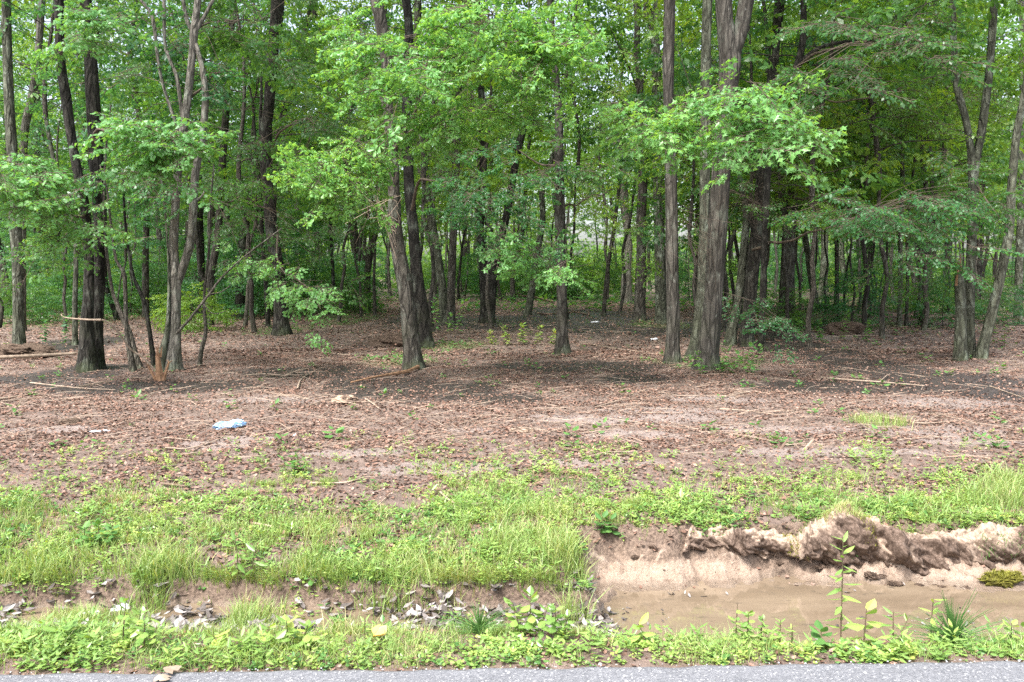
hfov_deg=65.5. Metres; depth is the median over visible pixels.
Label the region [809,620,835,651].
weed
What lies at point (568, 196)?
slender tree
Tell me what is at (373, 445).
leaf litter
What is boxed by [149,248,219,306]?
shrub
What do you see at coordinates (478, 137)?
tree
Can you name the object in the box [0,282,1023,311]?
forest undergrowth
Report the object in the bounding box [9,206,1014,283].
distant woods
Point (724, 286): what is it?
understory tree
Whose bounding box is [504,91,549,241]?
tree
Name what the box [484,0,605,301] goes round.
tree
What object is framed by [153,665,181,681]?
bark piece
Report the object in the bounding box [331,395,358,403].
root clump
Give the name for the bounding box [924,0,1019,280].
tree
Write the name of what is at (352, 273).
shrub
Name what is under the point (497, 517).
grass
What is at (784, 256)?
understory tree
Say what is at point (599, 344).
stick
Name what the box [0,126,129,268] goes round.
understory tree
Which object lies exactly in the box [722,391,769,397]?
stick
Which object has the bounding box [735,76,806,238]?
understory tree
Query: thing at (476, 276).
shrub
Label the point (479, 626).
grass clump
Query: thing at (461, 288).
understory tree
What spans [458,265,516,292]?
shrub
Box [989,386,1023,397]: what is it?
stick
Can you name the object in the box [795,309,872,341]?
shrub
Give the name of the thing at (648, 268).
tree
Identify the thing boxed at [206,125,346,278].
understory tree
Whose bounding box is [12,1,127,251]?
tree
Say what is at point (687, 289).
shrub
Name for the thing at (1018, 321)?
shrub
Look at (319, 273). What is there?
shrub
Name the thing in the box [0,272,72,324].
shrub
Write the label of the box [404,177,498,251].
understory tree
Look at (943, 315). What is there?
log
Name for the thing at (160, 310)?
shrub
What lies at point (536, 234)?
understory tree
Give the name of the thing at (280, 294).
tree
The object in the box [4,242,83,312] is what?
shrub
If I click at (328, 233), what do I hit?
understory tree
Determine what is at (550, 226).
understory tree
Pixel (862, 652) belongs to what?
clover weeds
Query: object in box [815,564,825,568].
soil clod
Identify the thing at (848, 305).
log
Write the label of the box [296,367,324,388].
stick
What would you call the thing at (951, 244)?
tree
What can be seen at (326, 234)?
understory tree
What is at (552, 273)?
tree
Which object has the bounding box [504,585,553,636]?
weed
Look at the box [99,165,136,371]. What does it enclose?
sapling
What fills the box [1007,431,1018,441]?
cut stubs
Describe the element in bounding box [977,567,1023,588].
moss clump
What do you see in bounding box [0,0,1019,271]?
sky
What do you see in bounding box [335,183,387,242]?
understory tree
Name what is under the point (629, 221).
slender tree
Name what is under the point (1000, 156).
understory tree
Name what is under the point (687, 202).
understory tree
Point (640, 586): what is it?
sunken leaf litter
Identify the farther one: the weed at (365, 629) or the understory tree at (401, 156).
the understory tree at (401, 156)
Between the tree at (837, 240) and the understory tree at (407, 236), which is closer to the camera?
the tree at (837, 240)
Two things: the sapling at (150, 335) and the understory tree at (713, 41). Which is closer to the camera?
the sapling at (150, 335)
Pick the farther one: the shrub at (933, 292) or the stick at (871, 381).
the shrub at (933, 292)
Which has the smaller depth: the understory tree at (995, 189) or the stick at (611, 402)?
the stick at (611, 402)
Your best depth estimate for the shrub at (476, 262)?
59.56 m
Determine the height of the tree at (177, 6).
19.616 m
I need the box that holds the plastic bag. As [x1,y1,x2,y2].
[212,419,246,428]
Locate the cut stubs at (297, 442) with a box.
[273,432,302,446]
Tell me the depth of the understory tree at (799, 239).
77.75 m
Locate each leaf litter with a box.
[0,299,1023,360]
[0,347,1023,567]
[0,568,624,640]
[597,536,1022,592]
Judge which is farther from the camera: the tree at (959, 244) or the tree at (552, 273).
the tree at (959, 244)
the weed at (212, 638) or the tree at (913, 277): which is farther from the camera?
the tree at (913, 277)
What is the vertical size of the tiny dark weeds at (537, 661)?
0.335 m
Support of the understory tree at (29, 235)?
on the ground at (668, 566)
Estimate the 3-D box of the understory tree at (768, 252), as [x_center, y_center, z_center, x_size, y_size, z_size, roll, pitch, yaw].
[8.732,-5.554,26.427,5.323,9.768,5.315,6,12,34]
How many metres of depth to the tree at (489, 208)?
46.59 m
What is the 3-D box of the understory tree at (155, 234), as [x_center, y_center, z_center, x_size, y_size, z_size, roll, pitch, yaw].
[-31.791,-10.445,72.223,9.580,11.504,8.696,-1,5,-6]
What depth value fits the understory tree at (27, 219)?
41.91 m
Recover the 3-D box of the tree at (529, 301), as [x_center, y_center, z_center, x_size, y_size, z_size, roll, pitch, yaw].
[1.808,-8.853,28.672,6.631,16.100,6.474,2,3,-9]
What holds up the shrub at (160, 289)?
on the ground at (668, 566)
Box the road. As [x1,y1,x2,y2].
[0,661,1023,681]
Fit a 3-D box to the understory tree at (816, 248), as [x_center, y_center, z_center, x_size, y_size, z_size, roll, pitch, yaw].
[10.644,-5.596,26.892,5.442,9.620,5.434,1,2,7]
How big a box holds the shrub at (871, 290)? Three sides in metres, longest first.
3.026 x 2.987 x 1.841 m
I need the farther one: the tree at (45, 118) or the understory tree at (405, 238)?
the understory tree at (405, 238)
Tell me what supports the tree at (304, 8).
on the ground at (668, 566)
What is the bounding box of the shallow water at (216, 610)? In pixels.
[1,603,552,632]
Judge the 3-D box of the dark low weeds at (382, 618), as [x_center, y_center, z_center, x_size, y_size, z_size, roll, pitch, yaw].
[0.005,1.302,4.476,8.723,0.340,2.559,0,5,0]
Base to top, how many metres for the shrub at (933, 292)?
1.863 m
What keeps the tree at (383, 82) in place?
on the ground at (668, 566)
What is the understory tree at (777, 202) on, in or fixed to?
on the ground at (668, 566)
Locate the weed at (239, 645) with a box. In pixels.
[228,631,258,657]
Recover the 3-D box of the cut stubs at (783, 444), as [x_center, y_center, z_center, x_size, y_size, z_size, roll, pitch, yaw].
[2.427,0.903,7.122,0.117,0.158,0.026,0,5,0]
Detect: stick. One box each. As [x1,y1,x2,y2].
[0,393,37,399]
[0,396,44,401]
[30,381,115,389]
[75,371,148,386]
[160,482,188,486]
[166,436,233,449]
[244,368,306,375]
[270,394,311,399]
[296,349,384,355]
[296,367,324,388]
[310,471,389,483]
[350,493,390,521]
[439,491,485,503]
[537,307,592,315]
[564,447,592,454]
[582,343,621,345]
[593,344,642,351]
[595,399,629,407]
[720,408,809,414]
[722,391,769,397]
[821,374,924,385]
[829,335,887,337]
[877,413,959,423]
[909,354,952,356]
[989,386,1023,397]
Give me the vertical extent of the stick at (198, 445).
0.040 m
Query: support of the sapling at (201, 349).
on the ground at (668, 566)
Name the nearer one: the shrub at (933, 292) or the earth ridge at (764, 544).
the earth ridge at (764, 544)
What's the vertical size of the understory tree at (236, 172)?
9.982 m
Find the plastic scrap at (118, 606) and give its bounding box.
[110,603,129,611]
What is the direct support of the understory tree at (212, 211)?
on the ground at (668, 566)
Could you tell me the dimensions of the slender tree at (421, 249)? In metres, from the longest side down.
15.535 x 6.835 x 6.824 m
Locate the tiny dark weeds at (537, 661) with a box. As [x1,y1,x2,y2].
[0,434,1023,671]
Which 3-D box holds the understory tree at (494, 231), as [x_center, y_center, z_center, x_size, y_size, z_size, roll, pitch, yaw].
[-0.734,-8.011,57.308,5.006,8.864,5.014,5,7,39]
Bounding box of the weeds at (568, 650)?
[0,428,1023,672]
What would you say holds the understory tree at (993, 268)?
on the ground at (668, 566)
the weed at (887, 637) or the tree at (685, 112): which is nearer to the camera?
the weed at (887, 637)
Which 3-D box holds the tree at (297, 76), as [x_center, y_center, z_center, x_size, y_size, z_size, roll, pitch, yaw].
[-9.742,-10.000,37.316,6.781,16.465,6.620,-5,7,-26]
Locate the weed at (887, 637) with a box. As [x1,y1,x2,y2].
[879,607,913,647]
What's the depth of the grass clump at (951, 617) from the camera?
3.51 m
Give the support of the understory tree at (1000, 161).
on the ground at (668, 566)
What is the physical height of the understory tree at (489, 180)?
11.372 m
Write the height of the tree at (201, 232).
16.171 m
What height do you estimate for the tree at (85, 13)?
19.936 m
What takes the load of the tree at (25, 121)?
on the ground at (668, 566)
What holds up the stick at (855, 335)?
on the ground at (668, 566)
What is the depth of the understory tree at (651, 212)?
41.40 m
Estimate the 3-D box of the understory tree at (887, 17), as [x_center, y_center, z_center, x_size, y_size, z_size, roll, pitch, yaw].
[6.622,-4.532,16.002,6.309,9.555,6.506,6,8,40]
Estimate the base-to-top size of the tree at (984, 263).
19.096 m
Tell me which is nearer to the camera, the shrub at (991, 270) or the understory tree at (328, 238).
the understory tree at (328, 238)
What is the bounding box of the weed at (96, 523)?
[74,518,121,546]
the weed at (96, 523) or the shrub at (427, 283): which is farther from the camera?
the shrub at (427, 283)
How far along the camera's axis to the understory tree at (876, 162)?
17.53 m
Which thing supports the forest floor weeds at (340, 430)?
on the ground at (668, 566)
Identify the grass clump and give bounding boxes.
[434,600,520,633]
[890,588,1016,643]
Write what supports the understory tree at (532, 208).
on the ground at (668, 566)
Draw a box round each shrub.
[0,230,31,292]
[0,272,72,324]
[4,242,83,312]
[6,243,126,293]
[10,280,67,317]
[27,265,113,307]
[31,266,128,320]
[39,254,155,310]
[39,314,70,341]
[40,223,138,268]
[42,257,83,282]
[66,248,127,277]
[82,267,158,312]
[106,243,217,316]
[108,249,157,287]
[128,255,166,276]
[129,267,192,308]
[145,281,239,333]
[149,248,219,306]
[180,229,236,292]
[181,233,286,309]
[182,221,322,318]
[195,206,341,309]
[222,256,326,315]
[263,249,372,303]
[311,265,388,313]
[317,251,384,304]
[320,252,379,297]
[338,243,394,287]
[383,255,424,283]
[391,262,430,288]
[407,255,430,285]
[422,257,476,292]
[424,260,465,288]
[431,297,465,330]
[446,249,515,296]
[457,243,527,286]
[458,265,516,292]
[486,322,555,344]
[500,243,586,297]
[522,261,585,299]
[540,253,603,293]
[552,248,634,299]
[579,249,635,294]
[586,255,634,287]
[647,234,735,300]
[678,250,693,283]
[678,255,730,294]
[694,340,762,373]
[726,261,771,289]
[740,287,821,329]
[758,234,829,290]
[767,241,819,288]
[772,253,819,285]
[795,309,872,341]
[796,251,845,285]
[803,265,897,329]
[816,267,854,291]
[817,247,849,284]
[828,243,921,293]
[849,261,921,299]
[849,277,889,297]
[852,235,937,270]
[890,278,977,314]
[893,249,963,292]
[902,272,986,328]
[953,268,1011,297]
[953,292,1007,319]
[959,258,992,282]
[975,287,1023,325]
[985,258,1014,285]
[990,303,1012,346]
[1005,246,1023,285]
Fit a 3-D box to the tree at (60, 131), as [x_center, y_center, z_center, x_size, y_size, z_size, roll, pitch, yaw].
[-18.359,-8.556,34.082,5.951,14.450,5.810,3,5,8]
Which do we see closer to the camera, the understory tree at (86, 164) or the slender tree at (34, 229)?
the slender tree at (34, 229)
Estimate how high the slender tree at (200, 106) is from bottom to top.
13.665 m
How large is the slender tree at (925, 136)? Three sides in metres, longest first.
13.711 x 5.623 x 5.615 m
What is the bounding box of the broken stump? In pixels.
[147,344,170,380]
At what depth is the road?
3.15 m
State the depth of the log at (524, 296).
42.51 m
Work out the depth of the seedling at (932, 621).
3.60 m
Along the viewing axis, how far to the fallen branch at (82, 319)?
11.86 m
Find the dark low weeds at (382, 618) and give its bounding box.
[0,488,1016,664]
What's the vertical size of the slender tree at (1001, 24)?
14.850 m
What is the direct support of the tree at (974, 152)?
on the ground at (668, 566)
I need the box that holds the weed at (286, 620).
[259,614,319,650]
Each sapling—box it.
[0,105,147,368]
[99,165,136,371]
[122,179,155,368]
[159,179,169,370]
[175,228,281,334]
[197,165,214,366]
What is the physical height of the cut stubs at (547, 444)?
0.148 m
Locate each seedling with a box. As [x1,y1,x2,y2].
[728,603,741,635]
[825,531,860,636]
[918,598,945,643]
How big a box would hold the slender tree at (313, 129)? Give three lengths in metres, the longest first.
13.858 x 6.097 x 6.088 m
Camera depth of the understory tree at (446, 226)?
43.54 m
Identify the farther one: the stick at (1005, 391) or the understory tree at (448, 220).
the understory tree at (448, 220)
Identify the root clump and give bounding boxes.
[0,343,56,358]
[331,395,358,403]
[367,332,402,347]
[826,321,866,335]
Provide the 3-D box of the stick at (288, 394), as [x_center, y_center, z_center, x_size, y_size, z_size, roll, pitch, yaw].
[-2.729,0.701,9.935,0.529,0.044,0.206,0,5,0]
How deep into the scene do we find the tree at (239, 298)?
25.73 m
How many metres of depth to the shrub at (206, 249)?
31.76 m
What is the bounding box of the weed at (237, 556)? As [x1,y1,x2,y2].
[221,529,268,578]
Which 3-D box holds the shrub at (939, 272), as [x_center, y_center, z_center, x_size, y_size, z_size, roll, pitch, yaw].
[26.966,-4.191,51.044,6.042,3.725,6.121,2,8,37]
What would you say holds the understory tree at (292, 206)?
on the ground at (668, 566)
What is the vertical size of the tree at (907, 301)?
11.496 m
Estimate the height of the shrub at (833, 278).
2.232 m
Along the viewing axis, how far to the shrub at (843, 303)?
21.42 m
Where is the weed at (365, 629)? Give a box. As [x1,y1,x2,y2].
[359,614,378,641]
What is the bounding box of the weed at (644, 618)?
[625,612,655,645]
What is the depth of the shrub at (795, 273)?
71.71 m
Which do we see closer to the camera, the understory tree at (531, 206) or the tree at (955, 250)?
the understory tree at (531, 206)
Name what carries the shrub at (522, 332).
on the ground at (668, 566)
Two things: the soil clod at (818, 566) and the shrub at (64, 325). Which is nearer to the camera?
the soil clod at (818, 566)
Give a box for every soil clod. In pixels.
[56,417,81,424]
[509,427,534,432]
[631,555,639,558]
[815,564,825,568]
[843,568,856,573]
[864,571,884,579]
[887,580,903,586]
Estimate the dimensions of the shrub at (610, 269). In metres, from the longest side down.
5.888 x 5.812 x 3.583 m
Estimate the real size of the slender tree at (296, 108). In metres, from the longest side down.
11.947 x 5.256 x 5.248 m
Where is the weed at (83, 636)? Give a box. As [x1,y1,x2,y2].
[75,625,107,650]
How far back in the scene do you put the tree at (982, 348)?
14.07 m
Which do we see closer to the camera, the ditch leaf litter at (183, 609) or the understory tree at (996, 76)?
the ditch leaf litter at (183, 609)
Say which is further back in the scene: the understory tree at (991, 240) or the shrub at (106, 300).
the understory tree at (991, 240)
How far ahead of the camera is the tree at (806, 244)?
32.29 m
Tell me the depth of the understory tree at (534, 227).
74.40 m
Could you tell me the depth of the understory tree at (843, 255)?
45.30 m
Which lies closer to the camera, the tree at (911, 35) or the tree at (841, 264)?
the tree at (911, 35)
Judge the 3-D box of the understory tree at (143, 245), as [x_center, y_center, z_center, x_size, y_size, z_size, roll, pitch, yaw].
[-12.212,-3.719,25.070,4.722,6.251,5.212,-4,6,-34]
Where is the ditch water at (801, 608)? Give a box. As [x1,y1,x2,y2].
[602,576,1023,643]
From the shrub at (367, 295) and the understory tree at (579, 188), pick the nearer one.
the shrub at (367, 295)
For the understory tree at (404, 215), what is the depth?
49.18 m
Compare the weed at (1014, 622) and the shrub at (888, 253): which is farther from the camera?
the shrub at (888, 253)
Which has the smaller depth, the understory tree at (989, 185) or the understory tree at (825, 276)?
the understory tree at (825, 276)
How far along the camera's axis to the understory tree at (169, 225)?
51.06 m
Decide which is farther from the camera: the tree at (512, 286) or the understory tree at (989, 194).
the tree at (512, 286)
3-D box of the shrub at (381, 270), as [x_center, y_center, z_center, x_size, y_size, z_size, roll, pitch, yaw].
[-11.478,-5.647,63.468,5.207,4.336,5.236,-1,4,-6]
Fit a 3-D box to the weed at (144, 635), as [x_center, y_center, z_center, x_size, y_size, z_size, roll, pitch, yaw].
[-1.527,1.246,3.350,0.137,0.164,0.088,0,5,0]
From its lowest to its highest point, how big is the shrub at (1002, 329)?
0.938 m
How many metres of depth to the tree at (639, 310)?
24.46 m
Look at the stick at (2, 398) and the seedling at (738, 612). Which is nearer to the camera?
the seedling at (738, 612)
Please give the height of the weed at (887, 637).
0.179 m
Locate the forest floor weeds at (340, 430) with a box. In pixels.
[0,310,1023,447]
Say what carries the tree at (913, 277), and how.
on the ground at (668, 566)
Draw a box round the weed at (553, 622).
[545,603,575,639]
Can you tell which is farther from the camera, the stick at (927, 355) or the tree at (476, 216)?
the tree at (476, 216)
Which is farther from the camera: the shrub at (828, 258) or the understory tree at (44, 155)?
the shrub at (828, 258)
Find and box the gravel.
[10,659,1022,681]
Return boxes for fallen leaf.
[372,624,386,636]
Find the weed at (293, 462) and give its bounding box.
[277,450,311,472]
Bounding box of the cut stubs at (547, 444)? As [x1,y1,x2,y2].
[546,434,554,447]
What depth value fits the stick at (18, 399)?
9.75 m
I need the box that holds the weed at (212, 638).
[201,629,229,652]
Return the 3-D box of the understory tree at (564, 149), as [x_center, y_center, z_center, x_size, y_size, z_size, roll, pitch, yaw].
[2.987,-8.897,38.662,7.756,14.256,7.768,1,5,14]
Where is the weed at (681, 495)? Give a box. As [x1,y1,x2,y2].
[672,487,696,513]
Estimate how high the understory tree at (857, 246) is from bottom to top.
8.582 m
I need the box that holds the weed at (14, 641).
[0,630,46,657]
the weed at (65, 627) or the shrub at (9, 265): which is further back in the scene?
the shrub at (9, 265)
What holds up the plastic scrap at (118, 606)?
on the shallow water at (216, 610)
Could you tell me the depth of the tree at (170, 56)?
12.66 m
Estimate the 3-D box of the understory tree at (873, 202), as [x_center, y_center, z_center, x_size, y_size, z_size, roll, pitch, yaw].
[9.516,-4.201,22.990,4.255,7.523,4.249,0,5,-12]
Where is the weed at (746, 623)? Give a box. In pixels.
[729,610,769,644]
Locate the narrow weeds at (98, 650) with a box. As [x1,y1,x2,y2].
[0,426,1023,671]
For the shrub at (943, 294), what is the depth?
29.66 m
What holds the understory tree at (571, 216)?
on the ground at (668, 566)
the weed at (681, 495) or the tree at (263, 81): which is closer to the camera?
the weed at (681, 495)
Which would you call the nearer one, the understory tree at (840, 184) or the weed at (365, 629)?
the weed at (365, 629)
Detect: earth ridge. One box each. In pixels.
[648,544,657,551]
[682,524,811,562]
[794,498,1023,575]
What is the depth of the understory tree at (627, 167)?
16.75 m
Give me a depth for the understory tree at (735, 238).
28.31 m
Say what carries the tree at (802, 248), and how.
on the ground at (668, 566)
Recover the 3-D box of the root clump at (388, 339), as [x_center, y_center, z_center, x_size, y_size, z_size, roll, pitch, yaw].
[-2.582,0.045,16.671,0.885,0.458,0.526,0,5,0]
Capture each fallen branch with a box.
[61,314,100,320]
[101,319,155,371]
[350,365,419,382]
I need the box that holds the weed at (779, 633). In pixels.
[772,618,798,642]
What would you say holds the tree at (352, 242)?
on the ground at (668, 566)
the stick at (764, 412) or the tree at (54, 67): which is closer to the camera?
the stick at (764, 412)
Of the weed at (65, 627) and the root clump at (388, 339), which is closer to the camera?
the weed at (65, 627)
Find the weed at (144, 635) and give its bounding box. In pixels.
[134,617,165,653]
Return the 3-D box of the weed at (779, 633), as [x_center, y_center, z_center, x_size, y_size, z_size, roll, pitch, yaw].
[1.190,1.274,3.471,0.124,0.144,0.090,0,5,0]
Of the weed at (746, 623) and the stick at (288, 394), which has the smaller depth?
the weed at (746, 623)
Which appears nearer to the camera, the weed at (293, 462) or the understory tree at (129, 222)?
the weed at (293, 462)
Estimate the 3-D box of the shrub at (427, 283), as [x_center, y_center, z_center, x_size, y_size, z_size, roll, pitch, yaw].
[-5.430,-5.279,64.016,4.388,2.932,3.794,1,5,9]
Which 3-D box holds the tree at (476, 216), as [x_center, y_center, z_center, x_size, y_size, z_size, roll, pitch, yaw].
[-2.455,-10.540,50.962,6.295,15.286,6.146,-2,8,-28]
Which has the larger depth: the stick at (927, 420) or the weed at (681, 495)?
the stick at (927, 420)
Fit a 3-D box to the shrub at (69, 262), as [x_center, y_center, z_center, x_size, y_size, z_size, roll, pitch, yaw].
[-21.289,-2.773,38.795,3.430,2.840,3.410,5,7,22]
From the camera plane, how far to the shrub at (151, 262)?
43.45 m
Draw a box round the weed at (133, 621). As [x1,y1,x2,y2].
[112,597,147,646]
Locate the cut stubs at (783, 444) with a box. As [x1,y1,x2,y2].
[777,434,789,448]
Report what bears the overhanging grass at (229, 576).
on the ground at (668, 566)
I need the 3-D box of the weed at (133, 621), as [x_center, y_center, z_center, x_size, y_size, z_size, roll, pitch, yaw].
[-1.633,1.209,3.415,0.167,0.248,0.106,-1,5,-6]
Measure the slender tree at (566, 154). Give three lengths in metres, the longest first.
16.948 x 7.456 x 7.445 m
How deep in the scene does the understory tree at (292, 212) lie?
22.10 m
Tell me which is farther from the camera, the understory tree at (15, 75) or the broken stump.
the understory tree at (15, 75)
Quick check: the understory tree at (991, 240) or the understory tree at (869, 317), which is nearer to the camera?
the understory tree at (869, 317)
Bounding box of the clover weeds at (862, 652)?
[0,428,1023,670]
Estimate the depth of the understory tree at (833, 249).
62.75 m
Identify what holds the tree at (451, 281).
on the ground at (668, 566)
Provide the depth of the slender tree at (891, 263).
41.09 m
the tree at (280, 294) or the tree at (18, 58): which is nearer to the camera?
the tree at (280, 294)
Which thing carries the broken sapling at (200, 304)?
attached to the tree at (170, 56)
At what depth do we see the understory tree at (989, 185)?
46.78 m
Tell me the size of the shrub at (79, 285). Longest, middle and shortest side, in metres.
4.810 x 4.748 x 2.927 m
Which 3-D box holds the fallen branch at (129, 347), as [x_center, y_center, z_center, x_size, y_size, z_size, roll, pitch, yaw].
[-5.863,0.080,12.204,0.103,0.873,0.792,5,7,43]
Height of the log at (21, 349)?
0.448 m
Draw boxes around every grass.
[0,341,1023,643]
[0,438,1023,673]
[0,610,1023,671]
[30,553,566,593]
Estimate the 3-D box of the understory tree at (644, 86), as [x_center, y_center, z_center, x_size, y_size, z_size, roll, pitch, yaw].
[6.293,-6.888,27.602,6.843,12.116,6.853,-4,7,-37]
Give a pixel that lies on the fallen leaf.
(378, 630)
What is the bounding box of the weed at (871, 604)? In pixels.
[845,599,883,641]
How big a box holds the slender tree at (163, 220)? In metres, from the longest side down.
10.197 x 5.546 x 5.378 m
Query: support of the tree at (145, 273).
on the ground at (668, 566)
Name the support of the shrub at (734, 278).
on the ground at (668, 566)
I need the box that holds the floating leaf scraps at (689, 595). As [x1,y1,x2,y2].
[618,582,1006,641]
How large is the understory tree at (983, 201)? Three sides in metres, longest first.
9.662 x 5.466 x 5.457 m
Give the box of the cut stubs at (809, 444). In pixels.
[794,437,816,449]
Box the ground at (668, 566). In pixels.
[0,274,1023,674]
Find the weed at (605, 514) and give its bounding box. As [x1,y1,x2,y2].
[593,510,620,534]
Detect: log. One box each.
[0,352,75,358]
[515,294,553,301]
[795,304,888,307]
[929,313,977,318]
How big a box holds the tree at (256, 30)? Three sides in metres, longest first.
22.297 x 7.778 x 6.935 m
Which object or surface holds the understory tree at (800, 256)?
on the ground at (668, 566)
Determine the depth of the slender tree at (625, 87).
32.76 m
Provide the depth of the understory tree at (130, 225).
62.99 m
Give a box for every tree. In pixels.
[0,0,48,314]
[0,0,50,153]
[0,0,67,247]
[0,0,107,263]
[0,0,127,253]
[0,0,142,309]
[0,0,174,319]
[0,0,186,344]
[0,0,240,372]
[0,26,27,274]
[0,33,68,328]
[0,51,163,331]
[0,61,128,304]
[0,82,86,314]
[0,104,130,236]
[0,122,134,256]
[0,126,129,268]
[0,129,33,245]
[0,155,91,237]
[1,0,26,343]
[2,48,86,237]
[12,0,169,300]
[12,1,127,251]
[18,0,45,330]
[20,0,165,369]
[35,0,370,370]
[40,151,195,313]
[43,125,199,320]
[51,0,207,316]
[52,0,193,295]
[53,122,152,253]
[54,0,258,285]
[69,0,360,332]
[85,69,164,262]
[90,180,141,249]
[100,0,311,315]
[103,42,154,260]
[109,158,206,241]
[112,177,206,257]
[116,4,277,297]
[121,5,236,280]
[121,202,168,256]
[124,0,364,326]
[124,166,215,292]
[126,190,184,249]
[128,83,282,228]
[131,105,247,285]
[133,203,205,255]
[136,0,305,300]
[140,0,265,265]
[147,113,235,293]
[149,0,265,231]
[166,0,258,324]
[167,0,328,327]
[177,24,317,311]
[185,0,370,355]
[190,74,335,230]
[191,3,300,255]
[202,0,320,255]
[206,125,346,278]
[222,167,295,243]
[227,110,370,303]
[229,0,371,266]
[234,0,411,318]
[237,13,451,322]
[248,125,382,309]
[256,0,404,314]
[256,195,316,237]
[258,0,363,294]
[263,0,608,369]
[278,0,529,331]
[278,45,420,316]
[280,1,401,259]
[285,59,367,225]
[287,0,462,316]
[290,62,377,258]
[290,162,358,256]
[291,202,349,253]
[300,0,448,310]
[312,71,436,291]
[313,205,357,253]
[315,109,415,311]
[316,94,401,293]
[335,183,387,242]
[336,19,400,272]
[341,97,415,295]
[343,0,512,324]
[343,9,477,284]
[351,0,451,186]
[353,0,446,322]
[355,0,497,307]
[367,140,404,283]
[370,1,467,259]
[378,176,449,247]
[382,161,460,230]
[384,0,559,254]
[384,0,591,326]
[386,155,475,298]
[386,169,442,234]
[399,173,445,244]
[400,94,511,300]
[402,0,600,348]
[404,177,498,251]
[414,175,447,277]
[416,104,516,293]
[422,45,518,177]
[432,91,525,295]
[435,140,478,254]
[437,89,510,288]
[437,89,519,295]
[439,45,567,300]
[452,70,550,249]
[453,0,571,322]
[462,98,504,286]
[464,188,535,247]
[473,199,493,266]
[474,0,658,318]
[476,0,652,315]
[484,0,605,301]
[485,132,568,265]
[492,130,572,273]
[496,10,633,227]
[498,0,652,355]
[498,18,604,210]
[498,92,554,290]
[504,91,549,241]
[507,192,569,256]
[510,185,554,249]
[510,192,551,249]
[514,101,616,250]
[521,26,661,303]
[521,104,585,257]
[538,121,597,256]
[544,203,588,260]
[551,70,651,294]
[555,0,698,303]
[560,0,743,312]
[565,177,652,291]
[566,157,634,274]
[580,0,715,320]
[580,0,849,370]
[582,88,694,295]
[588,0,738,324]
[588,141,635,260]
[593,73,679,209]
[593,147,652,287]
[594,16,808,310]
[600,4,755,266]
[600,74,699,223]
[601,149,621,315]
[602,0,699,363]
[614,196,653,253]
[617,0,795,290]
[620,5,809,331]
[624,0,910,297]
[628,50,788,234]
[629,82,651,286]
[631,164,697,239]
[633,0,886,345]
[637,0,848,306]
[641,0,821,215]
[647,42,796,309]
[650,163,691,288]
[653,0,1023,346]
[660,0,768,264]
[661,16,835,312]
[664,68,759,223]
[683,0,711,357]
[685,0,865,332]
[693,0,853,308]
[694,212,749,251]
[695,0,927,222]
[698,0,1023,364]
[718,36,870,318]
[730,24,846,266]
[730,216,781,244]
[730,224,734,276]
[734,70,810,312]
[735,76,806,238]
[739,0,1023,339]
[749,0,1017,352]
[768,0,1023,327]
[770,73,932,321]
[770,182,851,291]
[771,199,810,283]
[772,48,909,315]
[772,131,894,311]
[772,229,820,260]
[773,8,807,287]
[773,217,778,296]
[775,0,1015,331]
[778,79,908,321]
[798,188,847,296]
[802,90,916,310]
[807,2,907,311]
[809,149,945,311]
[809,225,820,263]
[811,179,897,275]
[816,0,1002,327]
[817,96,947,319]
[818,25,847,301]
[818,226,855,285]
[824,115,963,310]
[825,0,1023,325]
[825,0,1023,329]
[831,140,949,316]
[836,0,1001,325]
[839,237,848,288]
[841,0,1023,325]
[844,0,1023,357]
[854,2,1022,318]
[858,71,924,303]
[867,10,943,307]
[872,86,1016,313]
[881,2,996,294]
[884,125,986,298]
[885,111,1016,241]
[889,86,971,300]
[889,132,1016,270]
[891,7,1014,294]
[892,10,951,269]
[893,0,1023,358]
[905,35,982,302]
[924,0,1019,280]
[927,113,1015,298]
[937,0,1018,299]
[937,35,1018,185]
[946,44,997,273]
[952,254,968,360]
[953,229,956,274]
[955,188,1015,246]
[956,218,961,261]
[961,130,1016,256]
[963,106,1017,290]
[966,83,1006,284]
[968,0,1023,318]
[982,67,1018,253]
[987,182,1016,247]
[987,192,1014,284]
[988,120,1016,277]
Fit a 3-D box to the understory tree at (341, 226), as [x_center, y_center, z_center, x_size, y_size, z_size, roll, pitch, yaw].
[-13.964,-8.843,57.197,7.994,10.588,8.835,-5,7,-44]
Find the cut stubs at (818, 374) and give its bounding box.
[806,362,829,380]
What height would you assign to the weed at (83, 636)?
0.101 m
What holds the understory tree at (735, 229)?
on the ground at (668, 566)
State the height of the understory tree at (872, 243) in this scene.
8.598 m
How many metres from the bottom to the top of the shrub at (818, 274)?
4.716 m
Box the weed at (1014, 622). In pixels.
[999,617,1023,649]
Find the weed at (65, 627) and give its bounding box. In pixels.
[41,619,80,645]
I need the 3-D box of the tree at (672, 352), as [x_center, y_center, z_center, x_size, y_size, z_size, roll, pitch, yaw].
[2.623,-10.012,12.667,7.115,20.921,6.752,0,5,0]
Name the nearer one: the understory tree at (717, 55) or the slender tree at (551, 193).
the understory tree at (717, 55)
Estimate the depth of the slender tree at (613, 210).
69.53 m
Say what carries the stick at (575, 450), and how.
on the ground at (668, 566)
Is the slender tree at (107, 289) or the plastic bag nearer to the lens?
the plastic bag
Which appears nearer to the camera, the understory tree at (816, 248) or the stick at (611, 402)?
the stick at (611, 402)
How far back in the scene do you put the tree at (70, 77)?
43.69 m

